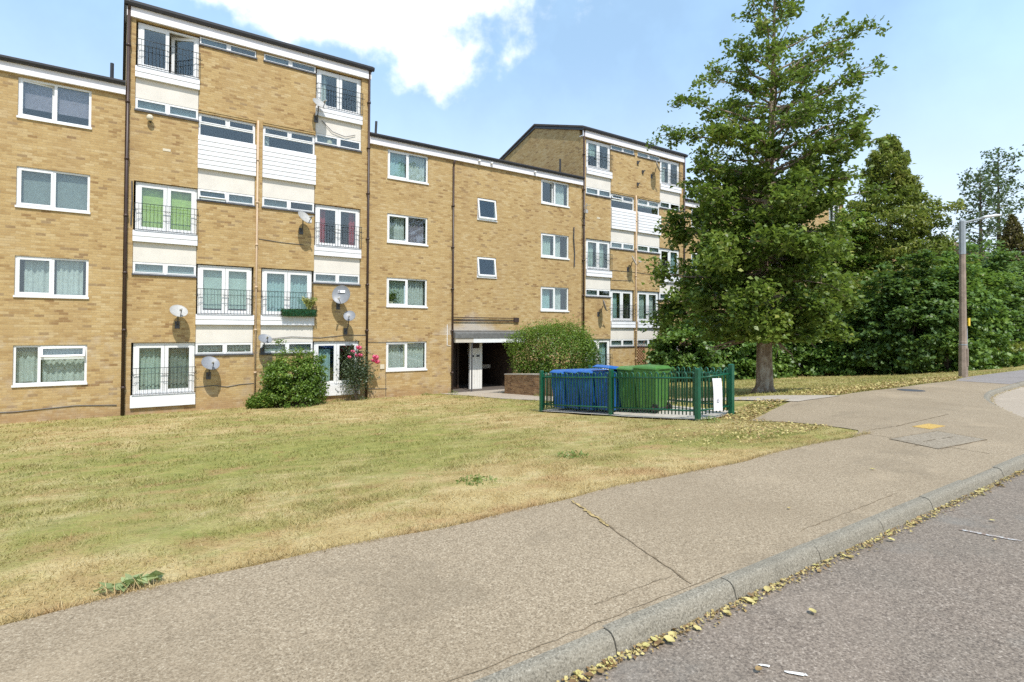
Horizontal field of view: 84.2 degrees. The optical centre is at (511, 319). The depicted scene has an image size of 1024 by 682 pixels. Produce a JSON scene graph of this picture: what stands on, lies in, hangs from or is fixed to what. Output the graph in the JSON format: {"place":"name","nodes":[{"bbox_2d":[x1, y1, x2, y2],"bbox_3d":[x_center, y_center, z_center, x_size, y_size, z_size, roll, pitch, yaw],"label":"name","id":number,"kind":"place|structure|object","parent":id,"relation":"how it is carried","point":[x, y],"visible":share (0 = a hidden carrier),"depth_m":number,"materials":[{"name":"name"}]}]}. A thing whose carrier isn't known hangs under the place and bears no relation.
{"place":"outdoors","nodes":[
{"label":"outdoors","id":0,"kind":"place"},
{"bbox_2d":[0,376,1023,681],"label":"pavement","id":1,"kind":"structure","parent":0,"point":[450,602],"depth_m":3.20,"materials":[{"name":"grey concrete"}]},
{"bbox_2d":[446,414,984,681],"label":"pavement joint","id":2,"kind":"object","parent":1,"relation":"on","point":[677,573],"visible":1,"depth_m":3.14,"materials":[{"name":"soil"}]},
{"bbox_2d":[889,431,986,448],"bbox_3d":[5.460,1.549,7.263,1.356,0.034,0.636,1,-1,-29],"label":"access cover","id":3,"kind":"object","parent":1,"relation":"on","point":[937,439],"visible":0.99,"depth_m":7.24,"materials":[{"name":"concrete"}]},
{"bbox_2d":[956,370,1023,383],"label":"pavement patch","id":4,"kind":"object","parent":1,"relation":"on","point":[1011,377],"visible":1,"depth_m":16.62,"materials":[{"name":"concrete"}]},
{"bbox_2d":[0,363,1023,625],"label":"lawn","id":5,"kind":"structure","parent":0,"point":[142,537],"depth_m":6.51,"materials":[{"name":"plant"}]},
{"bbox_2d":[93,570,164,592],"bbox_3d":[-2.051,1.411,3.049,0.197,0.074,0.307,0,-1,27],"label":"weed","id":6,"kind":"object","parent":5,"relation":"on","point":[127,580],"visible":0.94,"depth_m":3.05,"materials":[{"name":"green plant"}]},
{"bbox_2d":[245,338,336,408],"bbox_3d":[-7.771,1.891,19.781,2.945,2.448,2.252,1,-1,-35],"label":"flowering shrub","id":7,"kind":"object","parent":5,"relation":"on","point":[307,381],"visible":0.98,"depth_m":19.51,"materials":[{"name":"green plant"}]},
{"bbox_2d":[336,339,379,400],"bbox_3d":[-5.920,2.142,21.567,1.996,2.778,1.105,1,-1,-35],"label":"rose bush","id":8,"kind":"object","parent":5,"relation":"on","point":[358,367],"visible":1,"depth_m":21.51,"materials":[{"name":"green plant"}]},
{"bbox_2d":[455,474,496,485],"bbox_3d":[-0.343,1.569,5.530,0.425,0.082,0.393,1,-1,-35],"label":"weed tuft","id":9,"kind":"object","parent":5,"relation":"on","point":[475,478],"visible":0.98,"depth_m":5.54,"materials":[{"name":"green plant"}]},
{"bbox_2d":[504,373,552,395],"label":"brick planter wall","id":10,"kind":"structure","parent":5,"relation":"on","point":[522,383],"depth_m":21.42,"materials":[{"name":"brick"}]},
{"bbox_2d":[503,315,604,372],"bbox_3d":[1.748,1.469,22.821,3.844,3.335,3.013,0,-1,22],"label":"rounded hedge","id":11,"kind":"object","parent":5,"relation":"on","point":[584,346],"visible":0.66,"depth_m":22.29,"materials":[{"name":"green plant"}]},
{"bbox_2d":[557,449,592,457],"bbox_3d":[0.752,1.648,6.908,0.423,0.083,0.424,1,-1,-35],"label":"weed tuft","id":12,"kind":"object","parent":5,"relation":"on","point":[573,453],"visible":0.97,"depth_m":6.89,"materials":[{"name":"green plant"}]},
{"bbox_2d":[544,406,735,418],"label":"bin slab","id":13,"kind":"structure","parent":5,"relation":"on","point":[656,415],"depth_m":12.51,"materials":[{"name":"concrete"}]},
{"bbox_2d":[550,369,568,407],"bbox_3d":[1.429,1.856,15.004,0.740,1.035,0.559,1,-1,-35],"label":"wheelie bin","id":14,"kind":"object","parent":13,"relation":"on","point":[558,371],"visible":0.28,"depth_m":14.80,"materials":[{"name":"blue plastic"}]},
{"bbox_2d":[563,369,581,408],"bbox_3d":[1.754,1.805,14.573,0.740,1.035,0.559,1,-1,-31],"label":"wheelie bin","id":15,"kind":"object","parent":13,"relation":"on","point":[569,371],"visible":0.3,"depth_m":14.40,"materials":[{"name":"plastic"}]},
{"bbox_2d":[576,368,606,409],"bbox_3d":[2.035,1.757,14.100,0.740,1.035,0.559,1,-1,-38],"label":"wheelie bin","id":16,"kind":"object","parent":13,"relation":"on","point":[586,371],"visible":0.31,"depth_m":13.90,"materials":[{"name":"plastic"}]},
{"bbox_2d":[593,364,626,410],"bbox_3d":[2.402,1.657,13.685,0.790,1.126,0.571,1,-1,-34],"label":"wheelie bin","id":17,"kind":"object","parent":13,"relation":"on","point":[605,367],"visible":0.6,"depth_m":13.48,"materials":[{"name":"plastic"}]},
{"bbox_2d":[616,365,637,409],"bbox_3d":[2.906,1.621,13.342,0.796,1.035,0.570,1,-1,-37],"label":"wheelie bin","id":18,"kind":"object","parent":13,"relation":"on","point":[627,369],"visible":0.35,"depth_m":13.13,"materials":[{"name":"green plastic"}]},
{"bbox_2d":[539,364,733,420],"bbox_3d":[2.914,1.718,13.296,1.745,1.649,5.396,1,-1,-33],"label":"bin enclosure fence","id":19,"kind":"object","parent":13,"relation":"on","point":[697,402],"visible":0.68,"depth_m":12.06,"materials":[{"name":"green metal"}]},
{"bbox_2d":[712,378,722,410],"bbox_3d":[3.947,1.443,10.873,0.235,0.620,0.030,1,-1,-14],"label":"notice","id":20,"kind":"object","parent":19,"relation":"attached to","point":[717,389],"visible":1,"depth_m":10.87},
{"bbox_2d":[632,364,673,412],"bbox_3d":[3.185,1.556,12.815,0.571,1.035,0.796,1,-1,-38],"label":"wheelie bin","id":21,"kind":"object","parent":13,"relation":"on","point":[652,368],"visible":0.74,"depth_m":12.64,"materials":[{"name":"plastic"}]},
{"bbox_2d":[638,305,731,381],"bbox_3d":[8.705,1.232,28.339,4.505,3.898,4.473,0,-1,-9],"label":"sycamore","id":22,"kind":"object","parent":5,"relation":"on","point":[664,352],"visible":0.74,"depth_m":27.47,"materials":[{"name":"green plant"}]},
{"bbox_2d":[673,306,785,379],"bbox_3d":[10.999,0.961,28.914,5.405,4.367,4.379,0,-1,36],"label":"sycamore","id":23,"kind":"object","parent":5,"relation":"on","point":[746,349],"visible":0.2,"depth_m":27.84,"materials":[{"name":"green plant"}]},
{"bbox_2d":[727,342,805,377],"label":"sycamore","id":24,"kind":"object","parent":5,"relation":"on","point":[781,359],"visible":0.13,"depth_m":28.44,"materials":[{"name":"green plant"}]},
{"bbox_2d":[638,0,897,392],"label":"street tree","id":25,"kind":"object","parent":5,"relation":"on","point":[728,258],"visible":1,"depth_m":15.17,"materials":[{"name":"green plant"}]},
{"bbox_2d":[557,376,1023,681],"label":"leaf litter","id":26,"kind":"object","parent":5,"relation":"on","point":[874,386],"visible":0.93,"depth_m":7.83,"materials":[{"name":"brown plant"}]},
{"bbox_2d":[776,283,848,375],"bbox_3d":[15.518,0.515,29.964,5.242,5.048,4.072,0,-1,-7],"label":"sycamore","id":27,"kind":"object","parent":5,"relation":"on","point":[799,350],"visible":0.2,"depth_m":28.95,"materials":[{"name":"green plant"}]},
{"bbox_2d":[798,306,899,375],"bbox_3d":[17.093,1.043,29.243,4.832,3.733,4.772,0,-1,13],"label":"sycamore","id":28,"kind":"object","parent":5,"relation":"on","point":[841,358],"visible":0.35,"depth_m":28.18,"materials":[{"name":"green plant"}]},
{"bbox_2d":[802,207,895,370],"bbox_3d":[18.375,-1.664,31.739,4.630,9.468,5.134,1,-1,-35],"label":"broadleaf tree","id":29,"kind":"object","parent":5,"relation":"on","point":[859,238],"visible":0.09,"depth_m":30.70,"materials":[{"name":"green plant"}]},
{"bbox_2d":[832,269,925,374],"bbox_3d":[17.787,0.209,27.551,4.362,5.030,4.035,0,-1,11],"label":"sycamore","id":30,"kind":"object","parent":5,"relation":"on","point":[870,314],"visible":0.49,"depth_m":26.76,"materials":[{"name":"green plant"}]},
{"bbox_2d":[806,132,1023,352],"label":"conifer","id":31,"kind":"object","parent":5,"relation":"on","point":[894,158],"visible":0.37,"depth_m":30.66,"materials":[{"name":"green plant"}]},
{"bbox_2d":[853,248,976,373],"bbox_3d":[18.316,-0.307,26.367,3.641,5.764,4.706,0,-1,-3],"label":"sycamore","id":32,"kind":"object","parent":5,"relation":"on","point":[902,291],"visible":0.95,"depth_m":25.48,"materials":[{"name":"green plant"}]},
{"bbox_2d":[912,251,1011,371],"bbox_3d":[20.013,-0.291,25.691,3.999,5.486,3.920,1,-1,-35],"label":"sycamore","id":33,"kind":"object","parent":5,"relation":"on","point":[979,344],"visible":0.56,"depth_m":25.09,"materials":[{"name":"green plant"}]},
{"bbox_2d":[935,167,1020,267],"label":"slender tree","id":34,"kind":"object","parent":5,"relation":"on","point":[980,198],"visible":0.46,"depth_m":44.82,"materials":[{"name":"green plant"}]},
{"bbox_2d":[935,240,1023,368],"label":"sycamore","id":35,"kind":"object","parent":5,"relation":"on","point":[1002,328],"visible":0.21,"depth_m":26.43,"materials":[{"name":"green plant"}]},
{"bbox_2d":[958,214,1001,377],"bbox_3d":[14.459,-0.671,17.490,1.143,5.143,0.251,0,-1,22],"label":"street lamp","id":36,"kind":"object","parent":5,"relation":"on","point":[963,360],"visible":0.92,"depth_m":17.59,"materials":[{"name":"grey concrete"}]},
{"bbox_2d":[955,144,1023,259],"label":"slender tree","id":37,"kind":"object","parent":5,"relation":"on","point":[994,171],"visible":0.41,"depth_m":46.03,"materials":[{"name":"green plant"}]},
{"bbox_2d":[969,246,1023,366],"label":"sycamore","id":38,"kind":"object","parent":5,"relation":"on","point":[994,262],"visible":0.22,"depth_m":28.02,"materials":[{"name":"green plant"}]},
{"bbox_2d":[980,238,1023,364],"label":"sycamore","id":39,"kind":"object","parent":5,"relation":"on","point":[1019,264],"visible":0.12,"depth_m":30.76,"materials":[{"name":"green plant"}]},
{"bbox_2d":[996,214,1023,274],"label":"conifer","id":40,"kind":"object","parent":5,"relation":"on","point":[1013,233],"visible":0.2,"depth_m":36.54,"materials":[{"name":"green plant"}]},
{"bbox_2d":[0,0,1023,303],"label":"sky","id":41,"kind":"structure","parent":0,"point":[471,76],"materials":[{"name":"blue"}]},
{"bbox_2d":[441,389,838,401],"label":"path","id":42,"kind":"structure","parent":0,"point":[499,393],"depth_m":18.73,"materials":[{"name":"concrete"}]},
{"bbox_2d":[563,471,1023,681],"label":"road","id":43,"kind":"structure","parent":0,"point":[939,597],"depth_m":2.90,"materials":[{"name":"grey asphalt"}]},
{"bbox_2d":[990,386,1023,416],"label":"parking bay","id":44,"kind":"object","parent":43,"relation":"on","point":[1012,401],"visible":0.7,"depth_m":12.00,"materials":[{"name":"beige concrete"}]},
{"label":"ground","id":45,"kind":"structure","parent":0,"visible":0},
{"bbox_2d":[0,54,125,423],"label":"apartment block","id":46,"kind":"structure","parent":45,"relation":"on","point":[62,145],"depth_m":17.00,"materials":[{"name":"yellow brick"}]},
{"bbox_2d":[11,345,86,387],"bbox_3d":[-13.711,1.367,16.860,1.750,1.210,0.398,1,-1,-35],"label":"window","id":47,"kind":"structure","parent":46,"relation":"in","point":[67,364],"depth_m":16.89,"materials":[{"name":"white paint"}]},
{"bbox_2d":[13,255,88,298],"bbox_3d":[-13.715,-1.232,16.926,1.750,1.210,0.333,1,-1,-35],"label":"window","id":48,"kind":"structure","parent":46,"relation":"in","point":[38,275],"depth_m":16.89,"materials":[{"name":"white paint"}]},
{"bbox_2d":[15,166,89,213],"bbox_3d":[-13.676,-3.832,16.931,1.750,1.210,0.245,1,-1,-35],"label":"window","id":49,"kind":"structure","parent":46,"relation":"in","point":[42,189],"depth_m":16.92,"materials":[{"name":"white paint"}]},
{"bbox_2d":[16,77,91,129],"bbox_3d":[-13.662,-6.432,16.973,1.750,1.210,0.247,1,-1,-35],"label":"window","id":50,"kind":"structure","parent":46,"relation":"in","point":[32,94],"depth_m":16.96,"materials":[{"name":"white paint"}]},
{"bbox_2d":[120,0,374,415],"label":"apartment block","id":51,"kind":"structure","parent":45,"relation":"on","point":[235,163],"depth_m":19.73,"materials":[{"name":"yellow brick"}]},
{"bbox_2d":[131,262,196,277],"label":"strip window","id":52,"kind":"structure","parent":51,"relation":"in","point":[139,268],"depth_m":18.48,"materials":[{"name":"white paint"}]},
{"bbox_2d":[131,343,198,394],"bbox_3d":[-11.347,1.593,18.500,1.919,1.645,0.482,1,-1,-35],"label":"french window","id":53,"kind":"structure","parent":51,"relation":"in","point":[149,377],"depth_m":18.52,"materials":[{"name":"white paint"}]},
{"bbox_2d":[134,98,198,122],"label":"strip window","id":54,"kind":"structure","parent":51,"relation":"in","point":[168,110],"depth_m":18.56,"materials":[{"name":"white paint"}]},
{"bbox_2d":[133,182,200,234],"bbox_3d":[-11.293,-3.606,18.545,1.919,1.565,0.392,1,-1,-35],"label":"french window","id":55,"kind":"structure","parent":51,"relation":"in","point":[157,206],"depth_m":18.58,"materials":[{"name":"white paint"}]},
{"bbox_2d":[136,22,201,78],"bbox_3d":[-11.320,-8.790,18.707,1.919,1.455,0.587,1,-1,-35],"label":"french window","id":56,"kind":"structure","parent":51,"relation":"in","point":[140,40],"depth_m":18.61,"materials":[{"name":"white paint"}]},
{"bbox_2d":[170,305,187,328],"bbox_3d":[-10.758,-0.086,18.334,0.494,0.774,0.765,1,-1,-12],"label":"satellite dish","id":57,"kind":"object","parent":51,"relation":"attached to","point":[178,311],"visible":1,"depth_m":18.34,"materials":[{"name":"paint"}]},
{"bbox_2d":[201,356,219,378],"bbox_3d":[-9.998,1.629,18.830,0.523,0.789,0.773,0,-1,-10],"label":"satellite dish","id":58,"kind":"object","parent":51,"relation":"attached to","point":[210,363],"visible":1,"depth_m":18.83,"materials":[{"name":"grey paint"}]},
{"bbox_2d":[194,343,253,355],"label":"strip window","id":59,"kind":"structure","parent":51,"relation":"in","point":[201,349],"depth_m":19.45,"materials":[{"name":"white paint"}]},
{"bbox_2d":[195,265,253,314],"bbox_3d":[-9.870,-0.996,19.503,1.879,1.660,0.392,1,-1,-35],"label":"french window","id":60,"kind":"structure","parent":51,"relation":"in","point":[224,288],"depth_m":19.54,"materials":[{"name":"white paint"}]},
{"bbox_2d":[196,189,255,206],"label":"strip window","id":61,"kind":"structure","parent":51,"relation":"in","point":[205,195],"depth_m":19.53,"materials":[{"name":"white paint"}]},
{"bbox_2d":[198,113,254,144],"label":"kitchen window","id":62,"kind":"structure","parent":51,"relation":"in","point":[227,121],"depth_m":19.58,"materials":[{"name":"white paint"}]},
{"bbox_2d":[199,37,256,59],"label":"strip window","id":63,"kind":"structure","parent":51,"relation":"in","point":[226,47],"depth_m":19.52,"materials":[{"name":"white paint"}]},
{"bbox_2d":[258,334,271,352],"bbox_3d":[-8.643,0.882,19.810,0.449,0.729,0.769,1,-1,-35],"label":"satellite dish","id":64,"kind":"object","parent":51,"relation":"attached to","point":[264,338],"visible":1,"depth_m":19.82,"materials":[{"name":"grey paint"}]},
{"bbox_2d":[260,342,312,354],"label":"strip window","id":65,"kind":"structure","parent":51,"relation":"in","point":[270,348],"depth_m":20.63,"materials":[{"name":"white paint"}]},
{"bbox_2d":[260,269,313,314],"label":"french window","id":66,"kind":"structure","parent":51,"relation":"in","point":[281,289],"depth_m":20.72,"materials":[{"name":"white paint"}]},
{"bbox_2d":[261,197,314,214],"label":"strip window","id":67,"kind":"structure","parent":51,"relation":"in","point":[267,203],"depth_m":20.61,"materials":[{"name":"white paint"}]},
{"bbox_2d":[263,126,314,154],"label":"kitchen window","id":68,"kind":"structure","parent":51,"relation":"in","point":[266,135],"depth_m":20.71,"materials":[{"name":"white paint"}]},
{"bbox_2d":[263,54,316,74],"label":"strip window","id":69,"kind":"structure","parent":51,"relation":"in","point":[267,59],"depth_m":20.69,"materials":[{"name":"white paint"}]},
{"bbox_2d":[280,308,317,316],"bbox_3d":[-7.761,-0.238,20.664,1.291,0.326,0.357,1,-1,-35],"label":"flower trough","id":70,"kind":"object","parent":51,"relation":"attached to","point":[294,312],"visible":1,"depth_m":20.57,"materials":[{"name":"green paint"}]},
{"bbox_2d":[298,211,313,234],"bbox_3d":[-7.544,-3.541,20.605,0.516,0.810,0.806,1,-1,-35],"label":"satellite dish","id":71,"kind":"object","parent":51,"relation":"attached to","point":[305,217],"visible":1,"depth_m":20.64,"materials":[{"name":"paint"}]},
{"bbox_2d":[313,98,326,122],"bbox_3d":[-7.090,-7.788,20.974,0.516,0.800,0.759,1,-1,-13],"label":"satellite dish","id":72,"kind":"object","parent":51,"relation":"attached to","point":[320,103],"visible":1,"depth_m":21.01,"materials":[{"name":"paint"}]},
{"bbox_2d":[313,341,357,384],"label":"french window","id":73,"kind":"structure","parent":51,"relation":"in","point":[319,352],"depth_m":21.67,"materials":[{"name":"white paint"}]},
{"bbox_2d":[312,272,360,285],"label":"strip window","id":74,"kind":"structure","parent":51,"relation":"in","point":[318,278],"depth_m":21.68,"materials":[{"name":"white paint"}]},
{"bbox_2d":[314,204,361,248],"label":"french window","id":75,"kind":"structure","parent":51,"relation":"in","point":[354,215],"depth_m":21.76,"materials":[{"name":"white paint"}]},
{"bbox_2d":[314,133,361,152],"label":"strip window","id":76,"kind":"structure","parent":51,"relation":"in","point":[319,140],"depth_m":21.69,"materials":[{"name":"white paint"}]},
{"bbox_2d":[316,69,364,115],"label":"french window","id":77,"kind":"structure","parent":51,"relation":"in","point":[321,75],"depth_m":21.81,"materials":[{"name":"white paint"}]},
{"bbox_2d":[332,285,349,309],"bbox_3d":[-6.513,-0.832,21.296,0.739,0.905,0.566,0,-1,38],"label":"satellite dish","id":78,"kind":"object","parent":51,"relation":"attached to","point":[340,294],"visible":1,"depth_m":21.33,"materials":[{"name":"grey paint"}]},
{"bbox_2d":[343,311,354,333],"bbox_3d":[-6.206,0.121,21.513,0.416,0.910,0.770,1,-1,-35],"label":"satellite dish","id":79,"kind":"object","parent":51,"relation":"attached to","point":[349,316],"visible":1,"depth_m":21.50,"materials":[{"name":"grey paint"}]},
{"bbox_2d":[368,121,584,398],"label":"apartment block","id":80,"kind":"structure","parent":45,"relation":"on","point":[459,245],"depth_m":24.78,"materials":[{"name":"yellow brick"}]},
{"bbox_2d":[385,341,426,371],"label":"window","id":81,"kind":"structure","parent":80,"relation":"in","point":[400,356],"depth_m":23.42,"materials":[{"name":"white paint"}]},
{"bbox_2d":[386,277,427,307],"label":"window","id":82,"kind":"structure","parent":80,"relation":"in","point":[413,289],"depth_m":23.46,"materials":[{"name":"white paint"}]},
{"bbox_2d":[387,213,427,246],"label":"window","id":83,"kind":"structure","parent":80,"relation":"in","point":[414,228],"depth_m":23.46,"materials":[{"name":"white paint"}]},
{"bbox_2d":[387,149,428,184],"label":"window","id":84,"kind":"structure","parent":80,"relation":"in","point":[396,162],"depth_m":23.52,"materials":[{"name":"white paint"}]},
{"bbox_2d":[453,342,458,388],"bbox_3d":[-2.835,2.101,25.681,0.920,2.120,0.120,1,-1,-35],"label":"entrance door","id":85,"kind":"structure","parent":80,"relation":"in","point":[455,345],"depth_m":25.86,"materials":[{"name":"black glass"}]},
{"bbox_2d":[477,256,496,278],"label":"window","id":86,"kind":"structure","parent":80,"relation":"in","point":[479,275],"depth_m":25.53,"materials":[{"name":"white paint"}]},
{"bbox_2d":[477,198,496,221],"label":"window","id":87,"kind":"structure","parent":80,"relation":"in","point":[479,217],"depth_m":25.50,"materials":[{"name":"white paint"}]},
{"bbox_2d":[540,286,569,311],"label":"window","id":88,"kind":"structure","parent":80,"relation":"in","point":[544,290],"depth_m":27.82,"materials":[{"name":"white paint"}]},
{"bbox_2d":[541,233,569,259],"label":"window","id":89,"kind":"structure","parent":80,"relation":"in","point":[545,237],"depth_m":27.86,"materials":[{"name":"white paint"}]},
{"bbox_2d":[541,179,569,207],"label":"window","id":90,"kind":"structure","parent":80,"relation":"in","point":[557,191],"depth_m":28.19,"materials":[{"name":"white paint"}]},
{"bbox_2d":[499,124,687,369],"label":"apartment block","id":91,"kind":"structure","parent":45,"relation":"on","point":[627,200],"depth_m":30.62,"materials":[{"name":"yellow brick"}]},
{"bbox_2d":[586,339,609,369],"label":"french window","id":92,"kind":"structure","parent":91,"relation":"in","point":[601,341],"depth_m":29.87,"materials":[{"name":"white paint"}]},
{"bbox_2d":[585,289,611,297],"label":"strip window","id":93,"kind":"structure","parent":91,"relation":"in","point":[589,292],"depth_m":29.42,"materials":[{"name":"white paint"}]},
{"bbox_2d":[586,187,611,198],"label":"strip window","id":94,"kind":"structure","parent":91,"relation":"in","point":[596,192],"depth_m":29.54,"materials":[{"name":"white paint"}]},
{"bbox_2d":[586,239,612,270],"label":"french window","id":95,"kind":"structure","parent":91,"relation":"in","point":[589,242],"depth_m":29.56,"materials":[{"name":"white paint"}]},
{"bbox_2d":[586,139,612,171],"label":"french window","id":96,"kind":"structure","parent":91,"relation":"in","point":[590,145],"depth_m":29.57,"materials":[{"name":"white paint"}]},
{"bbox_2d":[609,339,634,347],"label":"strip window","id":97,"kind":"structure","parent":91,"relation":"in","point":[612,342],"depth_m":30.43,"materials":[{"name":"white paint"}]},
{"bbox_2d":[609,241,634,251],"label":"strip window","id":98,"kind":"structure","parent":91,"relation":"in","point":[613,245],"depth_m":30.51,"materials":[{"name":"white paint"}]},
{"bbox_2d":[610,193,633,210],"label":"kitchen window","id":99,"kind":"structure","parent":91,"relation":"in","point":[620,200],"depth_m":30.58,"materials":[{"name":"white paint"}]},
{"bbox_2d":[610,145,634,155],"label":"strip window","id":100,"kind":"structure","parent":91,"relation":"in","point":[622,150],"depth_m":30.58,"materials":[{"name":"white paint"}]},
{"bbox_2d":[610,290,635,320],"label":"french window","id":101,"kind":"structure","parent":91,"relation":"in","point":[612,292],"depth_m":30.46,"materials":[{"name":"white paint"}]},
{"bbox_2d":[637,198,658,214],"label":"kitchen window","id":102,"kind":"structure","parent":91,"relation":"in","point":[646,204],"depth_m":31.85,"materials":[{"name":"white paint"}]},
{"bbox_2d":[637,291,659,320],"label":"french window","id":103,"kind":"structure","parent":91,"relation":"in","point":[640,295],"depth_m":31.68,"materials":[{"name":"white paint"}]},
{"bbox_2d":[637,245,660,254],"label":"strip window","id":104,"kind":"structure","parent":91,"relation":"in","point":[640,248],"depth_m":31.68,"materials":[{"name":"white paint"}]},
{"bbox_2d":[659,248,680,276],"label":"french window","id":105,"kind":"structure","parent":91,"relation":"in","point":[670,255],"depth_m":32.82,"materials":[{"name":"white paint"}]},
{"bbox_2d":[659,158,681,186],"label":"french window","id":106,"kind":"structure","parent":91,"relation":"in","point":[663,172],"depth_m":32.83,"materials":[{"name":"white paint"}]},
{"bbox_2d":[685,198,783,370],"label":"apartment block","id":107,"kind":"structure","parent":45,"relation":"on","point":[692,204],"depth_m":33.70,"materials":[{"name":"yellow brick"}]},
{"bbox_2d":[473,381,1023,681],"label":"kerb","id":108,"kind":"structure","parent":45,"relation":"on","point":[611,639],"depth_m":3.08,"materials":[{"name":"concrete"}]},
{"bbox_2d":[701,181,845,366],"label":"apartment block","id":109,"kind":"structure","parent":45,"relation":"on","point":[818,221],"depth_m":42.87,"materials":[{"name":"yellow brick"}]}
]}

